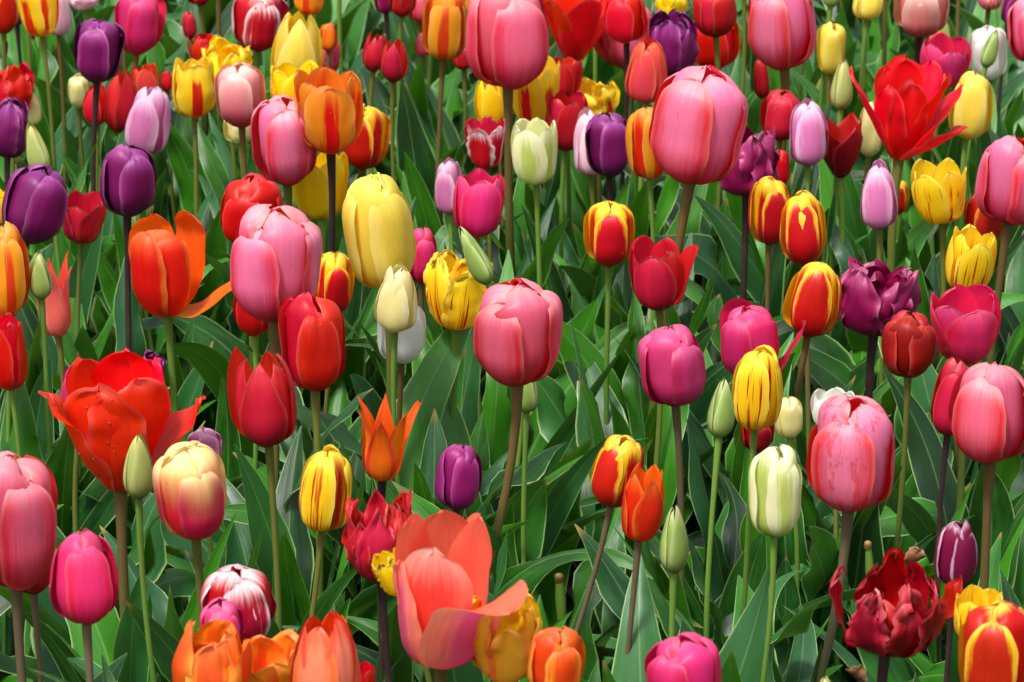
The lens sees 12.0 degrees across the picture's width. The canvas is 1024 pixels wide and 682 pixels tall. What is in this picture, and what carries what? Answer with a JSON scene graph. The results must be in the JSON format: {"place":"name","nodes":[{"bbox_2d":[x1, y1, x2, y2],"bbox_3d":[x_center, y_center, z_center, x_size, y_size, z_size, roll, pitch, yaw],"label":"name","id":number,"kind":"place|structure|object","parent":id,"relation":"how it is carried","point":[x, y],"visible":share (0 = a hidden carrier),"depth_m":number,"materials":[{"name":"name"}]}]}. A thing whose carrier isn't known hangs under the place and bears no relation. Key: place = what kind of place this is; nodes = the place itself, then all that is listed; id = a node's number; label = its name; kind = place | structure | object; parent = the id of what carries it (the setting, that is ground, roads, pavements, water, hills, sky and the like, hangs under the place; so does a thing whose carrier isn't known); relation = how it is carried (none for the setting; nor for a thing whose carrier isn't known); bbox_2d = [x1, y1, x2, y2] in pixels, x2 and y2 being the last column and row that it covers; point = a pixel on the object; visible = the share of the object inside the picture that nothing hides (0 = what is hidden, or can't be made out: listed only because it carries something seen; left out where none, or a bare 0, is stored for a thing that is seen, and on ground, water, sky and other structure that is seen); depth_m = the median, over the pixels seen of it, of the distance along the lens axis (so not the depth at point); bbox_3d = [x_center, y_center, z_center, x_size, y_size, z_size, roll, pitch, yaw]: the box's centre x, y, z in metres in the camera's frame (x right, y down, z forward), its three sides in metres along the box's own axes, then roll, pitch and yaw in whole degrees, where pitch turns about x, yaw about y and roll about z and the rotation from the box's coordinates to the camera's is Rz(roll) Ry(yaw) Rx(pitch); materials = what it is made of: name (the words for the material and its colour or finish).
{"place":"outdoors","nodes":[
{"label":"outdoors","id":0,"kind":"place"},
{"bbox_2d":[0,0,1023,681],"bbox_3d":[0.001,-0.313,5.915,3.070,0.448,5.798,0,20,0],"label":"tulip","id":1,"kind":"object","parent":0,"point":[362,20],"depth_m":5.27,"materials":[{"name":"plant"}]},
{"bbox_2d":[566,563,575,601],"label":"ground","id":2,"kind":"structure","parent":0,"point":[569,588],"depth_m":4.98,"materials":[{"name":"soil"}]},
{"bbox_2d":[0,163,67,411],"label":"tulip","id":3,"kind":"object","parent":2,"relation":"on","point":[34,205],"visible":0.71,"depth_m":4.74,"materials":[{"name":"purple plant"}]},
{"bbox_2d":[0,97,98,320],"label":"tulip","id":4,"kind":"object","parent":2,"relation":"on","point":[13,118],"visible":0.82,"depth_m":5.01,"materials":[{"name":"purple plant"}]},
{"bbox_2d":[0,312,102,655],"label":"tulip","id":5,"kind":"object","parent":2,"relation":"on","point":[23,441],"visible":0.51,"depth_m":4.48,"materials":[{"name":"red plant"}]},
{"bbox_2d":[0,0,113,192],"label":"tulip","id":6,"kind":"object","parent":2,"relation":"on","point":[39,18],"visible":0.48,"depth_m":5.42,"materials":[{"name":"orange plant"}]},
{"bbox_2d":[0,451,127,681],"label":"tulip","id":7,"kind":"object","parent":2,"relation":"on","point":[28,507],"visible":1,"depth_m":3.73,"materials":[{"name":"pink plant"}]},
{"bbox_2d":[0,221,128,655],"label":"tulip","id":8,"kind":"object","parent":2,"relation":"on","point":[94,515],"visible":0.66,"depth_m":4.52,"materials":[{"name":"orange plant"}]},
{"bbox_2d":[30,249,100,536],"bbox_3d":[-0.455,0.150,4.564,0.206,0.500,0.156,-13,24,-31],"label":"tulip bud","id":9,"kind":"object","parent":2,"relation":"on","point":[59,463],"visible":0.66,"depth_m":4.51,"materials":[{"name":"green plant"}]},
{"bbox_2d":[49,528,118,681],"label":"tulip","id":10,"kind":"object","parent":2,"relation":"on","point":[83,586],"visible":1,"depth_m":3.63,"materials":[{"name":"pink plant"}]},
{"bbox_2d":[28,18,152,338],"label":"tulip","id":11,"kind":"object","parent":2,"relation":"on","point":[98,49],"visible":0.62,"depth_m":5.16,"materials":[{"name":"purple plant"}]},
{"bbox_2d":[29,250,169,536],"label":"tulip","id":12,"kind":"object","parent":2,"relation":"on","point":[58,311],"visible":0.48,"depth_m":4.60,"materials":[{"name":"red plant"}]},
{"bbox_2d":[0,366,204,681],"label":"tulip","id":13,"kind":"object","parent":2,"relation":"on","point":[155,557],"visible":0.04,"depth_m":4.43,"materials":[{"name":"green plant"}]},
{"bbox_2d":[15,190,202,393],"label":"tulip","id":14,"kind":"object","parent":2,"relation":"on","point":[85,216],"visible":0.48,"depth_m":4.92,"materials":[{"name":"red plant"}]},
{"bbox_2d":[67,434,156,681],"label":"tulip bud","id":15,"kind":"object","parent":2,"relation":"on","point":[137,475],"visible":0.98,"depth_m":3.87,"materials":[{"name":"green plant"}]},
{"bbox_2d":[0,347,236,681],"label":"tulip","id":16,"kind":"object","parent":2,"relation":"on","point":[109,408],"visible":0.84,"depth_m":4.11,"materials":[{"name":"red plant"}]},
{"bbox_2d":[26,143,213,438],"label":"tulip","id":17,"kind":"object","parent":2,"relation":"on","point":[127,186],"visible":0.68,"depth_m":4.76,"materials":[{"name":"purple plant"}]},
{"bbox_2d":[59,0,212,234],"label":"tulip","id":18,"kind":"object","parent":2,"relation":"on","point":[141,23],"visible":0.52,"depth_m":5.46,"materials":[{"name":"pink plant"}]},
{"bbox_2d":[34,210,242,607],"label":"tulip","id":19,"kind":"object","parent":2,"relation":"on","point":[167,265],"visible":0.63,"depth_m":4.59,"materials":[{"name":"orange plant"}]},
{"bbox_2d":[30,440,266,681],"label":"tulip","id":20,"kind":"object","parent":2,"relation":"on","point":[189,485],"visible":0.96,"depth_m":3.79,"materials":[{"name":"yellow plant"}]},
{"bbox_2d":[97,86,232,430],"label":"tulip","id":21,"kind":"object","parent":2,"relation":"on","point":[147,126],"visible":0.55,"depth_m":5.02,"materials":[{"name":"pink plant"}]},
{"bbox_2d":[172,618,251,681],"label":"tulip","id":22,"kind":"object","parent":2,"relation":"on","point":[211,650],"visible":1,"depth_m":3.48,"materials":[{"name":"orange plant"}]},
{"bbox_2d":[101,56,339,342],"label":"tulip","id":23,"kind":"object","parent":2,"relation":"on","point":[193,92],"visible":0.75,"depth_m":5.23,"materials":[{"name":"yellow plant"}]},
{"bbox_2d":[165,34,280,214],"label":"tulip","id":24,"kind":"object","parent":2,"relation":"on","point":[220,52],"visible":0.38,"depth_m":5.44,"materials":[{"name":"green plant"}]},
{"bbox_2d":[156,173,303,472],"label":"tulip","id":25,"kind":"object","parent":2,"relation":"on","point":[243,195],"visible":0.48,"depth_m":4.65,"materials":[{"name":"red plant"}]},
{"bbox_2d":[177,62,297,414],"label":"tulip","id":26,"kind":"object","parent":2,"relation":"on","point":[240,92],"visible":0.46,"depth_m":5.10,"materials":[{"name":"pink plant"}]},
{"bbox_2d":[200,564,276,644],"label":"tulip","id":27,"kind":"object","parent":2,"relation":"on","point":[247,591],"visible":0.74,"depth_m":3.72,"materials":[{"name":"red plant"}]},
{"bbox_2d":[127,297,353,602],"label":"tulip","id":28,"kind":"object","parent":2,"relation":"on","point":[182,582],"visible":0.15,"depth_m":4.49,"materials":[{"name":"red plant"}]},
{"bbox_2d":[192,10,322,208],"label":"tulip","id":29,"kind":"object","parent":2,"relation":"on","point":[297,43],"visible":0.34,"depth_m":5.34,"materials":[{"name":"yellow plant"}]},
{"bbox_2d":[164,346,356,681],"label":"tulip","id":30,"kind":"object","parent":2,"relation":"on","point":[262,403],"visible":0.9,"depth_m":4.07,"materials":[{"name":"red plant"}]},
{"bbox_2d":[126,444,405,681],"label":"tulip","id":31,"kind":"object","parent":2,"relation":"on","point":[325,491],"visible":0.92,"depth_m":3.89,"materials":[{"name":"yellow plant"}]},
{"bbox_2d":[233,292,365,630],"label":"tulip","id":32,"kind":"object","parent":2,"relation":"on","point":[311,328],"visible":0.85,"depth_m":4.24,"materials":[{"name":"red plant"}]},
{"bbox_2d":[172,95,438,420],"bbox_3d":[-0.209,-0.004,4.955,0.281,0.523,0.148,-3,20,-8],"label":"tulip","id":33,"kind":"object","parent":2,"relation":"on","point":[284,153],"visible":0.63,"depth_m":4.87,"materials":[{"name":"pink plant"}]},
{"bbox_2d":[223,204,395,634],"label":"tulip","id":34,"kind":"object","parent":2,"relation":"on","point":[275,258],"visible":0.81,"depth_m":4.31,"materials":[{"name":"pink plant"}]},
{"bbox_2d":[220,66,416,478],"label":"tulip","id":35,"kind":"object","parent":2,"relation":"on","point":[330,100],"visible":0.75,"depth_m":4.83,"materials":[{"name":"orange plant"}]},
{"bbox_2d":[292,152,348,411],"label":"tulip","id":36,"kind":"object","parent":2,"relation":"on","point":[310,193],"visible":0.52,"depth_m":4.91,"materials":[{"name":"yellow plant"}]},
{"bbox_2d":[290,609,360,681],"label":"tulip","id":37,"kind":"object","parent":2,"relation":"on","point":[325,650],"visible":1,"depth_m":3.46,"materials":[{"name":"orange plant"}]},
{"bbox_2d":[223,172,576,648],"bbox_3d":[-0.124,0.119,4.504,0.383,0.600,0.143,-7,21,-19],"label":"tulip","id":38,"kind":"object","parent":2,"relation":"on","point":[378,229],"visible":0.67,"depth_m":4.42,"materials":[{"name":"yellow plant"}]},
{"bbox_2d":[327,395,485,681],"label":"tulip","id":39,"kind":"object","parent":2,"relation":"on","point":[384,441],"visible":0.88,"depth_m":4.01,"materials":[{"name":"orange plant"}]},
{"bbox_2d":[341,487,492,681],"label":"tulip","id":40,"kind":"object","parent":2,"relation":"on","point":[372,530],"visible":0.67,"depth_m":3.80,"materials":[{"name":"red plant"}]},
{"bbox_2d":[282,443,572,681],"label":"tulip","id":41,"kind":"object","parent":2,"relation":"on","point":[458,478],"visible":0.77,"depth_m":4.16,"materials":[{"name":"purple plant"}]},
{"bbox_2d":[382,0,477,235],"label":"tulip","id":42,"kind":"object","parent":2,"relation":"on","point":[444,32],"visible":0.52,"depth_m":5.40,"materials":[{"name":"green plant"}]},
{"bbox_2d":[297,263,566,646],"bbox_3d":[-0.082,0.181,4.435,0.267,0.529,0.239,0,20,0],"label":"tulip","id":43,"kind":"object","parent":2,"relation":"on","point":[396,308],"visible":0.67,"depth_m":4.43,"materials":[{"name":"beige plant"}]},
{"bbox_2d":[345,157,568,400],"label":"tulip","id":44,"kind":"object","parent":2,"relation":"on","point":[449,172],"visible":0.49,"depth_m":4.97,"materials":[{"name":"pink plant"}]},
{"bbox_2d":[393,509,527,681],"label":"tulip","id":45,"kind":"object","parent":2,"relation":"on","point":[441,566],"visible":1,"depth_m":3.60,"materials":[{"name":"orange plant"}]},
{"bbox_2d":[350,227,622,518],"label":"tulip","id":46,"kind":"object","parent":2,"relation":"on","point":[468,383],"visible":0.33,"depth_m":4.71,"materials":[{"name":"green plant"}]},
{"bbox_2d":[330,248,645,541],"bbox_3d":[-0.050,0.134,4.622,0.356,0.490,0.127,0,20,0],"label":"tulip","id":47,"kind":"object","parent":2,"relation":"on","point":[455,290],"visible":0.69,"depth_m":4.52,"materials":[{"name":"yellow plant"}]},
{"bbox_2d":[347,435,643,681],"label":"tulip","id":48,"kind":"object","parent":2,"relation":"on","point":[618,457],"visible":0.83,"depth_m":4.00,"materials":[{"name":"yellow plant"}]},
{"bbox_2d":[344,168,647,498],"bbox_3d":[-0.046,0.042,4.894,0.322,0.477,0.169,10,22,25],"label":"tulip","id":49,"kind":"object","parent":2,"relation":"on","point":[478,199],"visible":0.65,"depth_m":4.87,"materials":[{"name":"pink plant"}]},
{"bbox_2d":[472,590,542,681],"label":"tulip","id":50,"kind":"object","parent":2,"relation":"on","point":[502,655],"visible":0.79,"depth_m":3.60,"materials":[{"name":"yellow plant"}]},
{"bbox_2d":[391,381,625,681],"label":"tulip bud","id":51,"kind":"object","parent":2,"relation":"on","point":[424,509],"visible":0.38,"depth_m":4.39,"materials":[{"name":"green plant"}]},
{"bbox_2d":[412,226,606,602],"bbox_3d":[-0.057,0.162,4.482,0.214,0.534,0.268,9,22,24],"label":"tulip bud","id":52,"kind":"object","parent":2,"relation":"on","point":[546,514],"visible":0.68,"depth_m":4.50,"materials":[{"name":"green plant"}]},
{"bbox_2d":[465,0,561,278],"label":"tulip","id":53,"kind":"object","parent":2,"relation":"on","point":[507,43],"visible":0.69,"depth_m":5.07,"materials":[{"name":"pink plant"}]},
{"bbox_2d":[374,277,653,681],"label":"tulip","id":54,"kind":"object","parent":2,"relation":"on","point":[517,329],"visible":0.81,"depth_m":4.13,"materials":[{"name":"pink plant"}]},
{"bbox_2d":[462,116,600,380],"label":"tulip","id":55,"kind":"object","parent":2,"relation":"on","point":[484,138],"visible":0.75,"depth_m":5.06,"materials":[{"name":"red plant"}]},
{"bbox_2d":[493,117,612,378],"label":"tulip","id":56,"kind":"object","parent":2,"relation":"on","point":[534,146],"visible":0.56,"depth_m":4.91,"materials":[{"name":"white plant"}]},
{"bbox_2d":[527,626,584,681],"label":"tulip","id":57,"kind":"object","parent":2,"relation":"on","point":[556,654],"visible":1,"depth_m":3.48,"materials":[{"name":"orange plant"}]},
{"bbox_2d":[542,0,607,247],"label":"tulip","id":58,"kind":"object","parent":2,"relation":"on","point":[577,28],"visible":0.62,"depth_m":5.35,"materials":[{"name":"red plant"}]},
{"bbox_2d":[522,111,631,375],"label":"tulip","id":59,"kind":"object","parent":2,"relation":"on","point":[606,153],"visible":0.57,"depth_m":4.96,"materials":[{"name":"purple plant"}]},
{"bbox_2d":[521,107,648,302],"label":"tulip","id":60,"kind":"object","parent":2,"relation":"on","point":[639,207],"visible":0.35,"depth_m":5.06,"materials":[{"name":"white plant"}]},
{"bbox_2d":[556,0,666,232],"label":"tulip","id":61,"kind":"object","parent":2,"relation":"on","point":[626,22],"visible":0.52,"depth_m":5.28,"materials":[{"name":"red plant"}]},
{"bbox_2d":[536,201,727,520],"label":"tulip","id":62,"kind":"object","parent":2,"relation":"on","point":[608,230],"visible":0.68,"depth_m":4.73,"materials":[{"name":"yellow plant"}]},
{"bbox_2d":[559,37,707,321],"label":"tulip","id":63,"kind":"object","parent":2,"relation":"on","point":[646,76],"visible":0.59,"depth_m":5.09,"materials":[{"name":"red plant"}]},
{"bbox_2d":[570,235,704,621],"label":"tulip","id":64,"kind":"object","parent":2,"relation":"on","point":[660,271],"visible":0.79,"depth_m":4.59,"materials":[{"name":"red plant"}]},
{"bbox_2d":[602,505,688,681],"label":"tulip bud","id":65,"kind":"object","parent":2,"relation":"on","point":[674,553],"visible":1,"depth_m":3.91,"materials":[{"name":"green plant"}]},
{"bbox_2d":[559,65,747,530],"bbox_3d":[0.123,0.023,4.771,0.315,0.599,0.158,-18,27,-40],"label":"tulip","id":66,"kind":"object","parent":2,"relation":"on","point":[699,118],"visible":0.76,"depth_m":4.69,"materials":[{"name":"pink plant"}]},
{"bbox_2d":[615,8,741,281],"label":"tulip","id":67,"kind":"object","parent":2,"relation":"on","point":[673,32],"visible":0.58,"depth_m":5.27,"materials":[{"name":"purple plant"}]},
{"bbox_2d":[589,463,768,681],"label":"tulip","id":68,"kind":"object","parent":2,"relation":"on","point":[642,510],"visible":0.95,"depth_m":3.90,"materials":[{"name":"orange plant"}]},
{"bbox_2d":[644,632,720,681],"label":"tulip","id":69,"kind":"object","parent":2,"relation":"on","point":[688,657],"visible":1,"depth_m":3.47,"materials":[{"name":"pink plant"}]},
{"bbox_2d":[547,107,840,426],"bbox_3d":[0.151,-0.004,4.957,0.416,0.520,0.246,0,20,0],"label":"tulip","id":70,"kind":"object","parent":2,"relation":"on","point":[642,162],"visible":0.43,"depth_m":4.85,"materials":[{"name":"orange plant"}]},
{"bbox_2d":[574,378,830,681],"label":"tulip bud","id":71,"kind":"object","parent":2,"relation":"on","point":[612,579],"visible":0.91,"depth_m":4.10,"materials":[{"name":"green plant"}]},
{"bbox_2d":[581,345,829,680],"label":"tulip","id":72,"kind":"object","parent":2,"relation":"on","point":[757,389],"visible":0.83,"depth_m":4.12,"materials":[{"name":"yellow plant"}]},
{"bbox_2d":[613,176,805,524],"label":"tulip","id":73,"kind":"object","parent":2,"relation":"on","point":[769,197],"visible":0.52,"depth_m":4.74,"materials":[{"name":"red plant"}]},
{"bbox_2d":[580,324,856,681],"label":"tulip","id":74,"kind":"object","parent":2,"relation":"on","point":[671,359],"visible":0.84,"depth_m":4.24,"materials":[{"name":"pink plant"}]},
{"bbox_2d":[595,424,855,656],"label":"tulip","id":75,"kind":"object","parent":2,"relation":"on","point":[759,561],"visible":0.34,"depth_m":4.36,"materials":[{"name":"green plant"}]},
{"bbox_2d":[623,0,830,300],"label":"tulip","id":76,"kind":"object","parent":2,"relation":"on","point":[782,35],"visible":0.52,"depth_m":5.13,"materials":[{"name":"pink plant"}]},
{"bbox_2d":[679,444,801,681],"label":"tulip","id":77,"kind":"object","parent":2,"relation":"on","point":[774,483],"visible":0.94,"depth_m":3.88,"materials":[{"name":"white plant"}]},
{"bbox_2d":[692,98,851,379],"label":"tulip","id":78,"kind":"object","parent":2,"relation":"on","point":[808,147],"visible":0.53,"depth_m":4.98,"materials":[{"name":"pink plant"}]},
{"bbox_2d":[685,125,878,454],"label":"tulip","id":79,"kind":"object","parent":2,"relation":"on","point":[759,158],"visible":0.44,"depth_m":4.91,"materials":[{"name":"purple plant"}]},
{"bbox_2d":[686,297,937,600],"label":"tulip","id":80,"kind":"object","parent":2,"relation":"on","point":[746,326],"visible":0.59,"depth_m":4.43,"materials":[{"name":"pink plant"}]},
{"bbox_2d":[732,393,894,681],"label":"tulip","id":81,"kind":"object","parent":2,"relation":"on","point":[850,461],"visible":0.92,"depth_m":3.95,"materials":[{"name":"pink plant"}]},
{"bbox_2d":[694,59,937,301],"bbox_3d":[0.326,-0.056,5.120,0.278,0.508,0.158,0,20,0],"label":"tulip bud","id":82,"kind":"object","parent":2,"relation":"on","point":[730,234],"visible":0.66,"depth_m":5.04,"materials":[{"name":"green plant"}]},
{"bbox_2d":[769,190,900,483],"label":"tulip","id":83,"kind":"object","parent":2,"relation":"on","point":[802,235],"visible":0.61,"depth_m":4.58,"materials":[{"name":"red plant"}]},
{"bbox_2d":[731,262,945,661],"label":"tulip","id":84,"kind":"object","parent":2,"relation":"on","point":[813,298],"visible":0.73,"depth_m":4.40,"materials":[{"name":"red plant"}]},
{"bbox_2d":[774,396,902,649],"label":"tulip","id":85,"kind":"object","parent":2,"relation":"on","point":[791,548],"visible":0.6,"depth_m":4.34,"materials":[{"name":"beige plant"}]},
{"bbox_2d":[710,310,975,678],"bbox_3d":[0.288,0.202,4.411,0.266,0.508,0.198,0,20,0],"label":"tulip","id":86,"kind":"object","parent":2,"relation":"on","point":[908,343],"visible":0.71,"depth_m":4.30,"materials":[{"name":"red plant"}]},
{"bbox_2d":[823,112,908,349],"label":"tulip","id":87,"kind":"object","parent":2,"relation":"on","point":[844,136],"visible":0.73,"depth_m":5.03,"materials":[{"name":"red plant"}]},
{"bbox_2d":[718,54,1023,351],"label":"tulip","id":88,"kind":"object","parent":2,"relation":"on","point":[908,114],"visible":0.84,"depth_m":4.96,"materials":[{"name":"red plant"}]},
{"bbox_2d":[749,157,1023,389],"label":"tulip","id":89,"kind":"object","parent":2,"relation":"on","point":[938,193],"visible":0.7,"depth_m":4.79,"materials":[{"name":"yellow plant"}]},
{"bbox_2d":[801,387,974,681],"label":"tulip","id":90,"kind":"object","parent":2,"relation":"on","point":[823,551],"visible":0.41,"depth_m":4.34,"materials":[{"name":"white plant"}]},
{"bbox_2d":[790,0,996,258],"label":"tulip","id":91,"kind":"object","parent":2,"relation":"on","point":[918,20],"visible":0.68,"depth_m":5.42,"materials":[{"name":"pink plant"}]},
{"bbox_2d":[829,547,962,681],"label":"tulip","id":92,"kind":"object","parent":2,"relation":"on","point":[892,616],"visible":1,"depth_m":3.67,"materials":[{"name":"red plant"}]},
{"bbox_2d":[840,256,953,630],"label":"tulip","id":93,"kind":"object","parent":2,"relation":"on","point":[877,295],"visible":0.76,"depth_m":4.48,"materials":[{"name":"purple plant"}]},
{"bbox_2d":[851,159,947,449],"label":"tulip","id":94,"kind":"object","parent":2,"relation":"on","point":[879,207],"visible":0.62,"depth_m":4.78,"materials":[{"name":"pink plant"}]},
{"bbox_2d":[780,284,1023,674],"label":"tulip","id":95,"kind":"object","parent":2,"relation":"on","point":[965,321],"visible":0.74,"depth_m":4.41,"materials":[{"name":"green plant"}]},
{"bbox_2d":[791,356,1023,681],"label":"tulip","id":96,"kind":"object","parent":2,"relation":"on","point":[952,370],"visible":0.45,"depth_m":4.28,"materials":[{"name":"red plant"}]},
{"bbox_2d":[903,520,977,681],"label":"tulip","id":97,"kind":"object","parent":2,"relation":"on","point":[956,554],"visible":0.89,"depth_m":3.84,"materials":[{"name":"purple plant"}]},
{"bbox_2d":[878,224,1023,558],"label":"tulip","id":98,"kind":"object","parent":2,"relation":"on","point":[971,256],"visible":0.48,"depth_m":4.60,"materials":[{"name":"yellow plant"}]},
{"bbox_2d":[919,71,1019,365],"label":"tulip","id":99,"kind":"object","parent":2,"relation":"on","point":[972,109],"visible":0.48,"depth_m":5.05,"materials":[{"name":"yellow plant"}]},
{"bbox_2d":[929,135,1023,509],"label":"tulip","id":100,"kind":"object","parent":2,"relation":"on","point":[999,190],"visible":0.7,"depth_m":4.72,"materials":[{"name":"pink plant"}]},
{"bbox_2d":[948,361,1023,681],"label":"tulip","id":101,"kind":"object","parent":2,"relation":"on","point":[986,412],"visible":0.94,"depth_m":4.04,"materials":[{"name":"pink plant"}]},
{"bbox_2d":[958,600,1023,681],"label":"tulip","id":102,"kind":"object","parent":2,"relation":"on","point":[991,643],"visible":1,"depth_m":3.48,"materials":[{"name":"red plant"}]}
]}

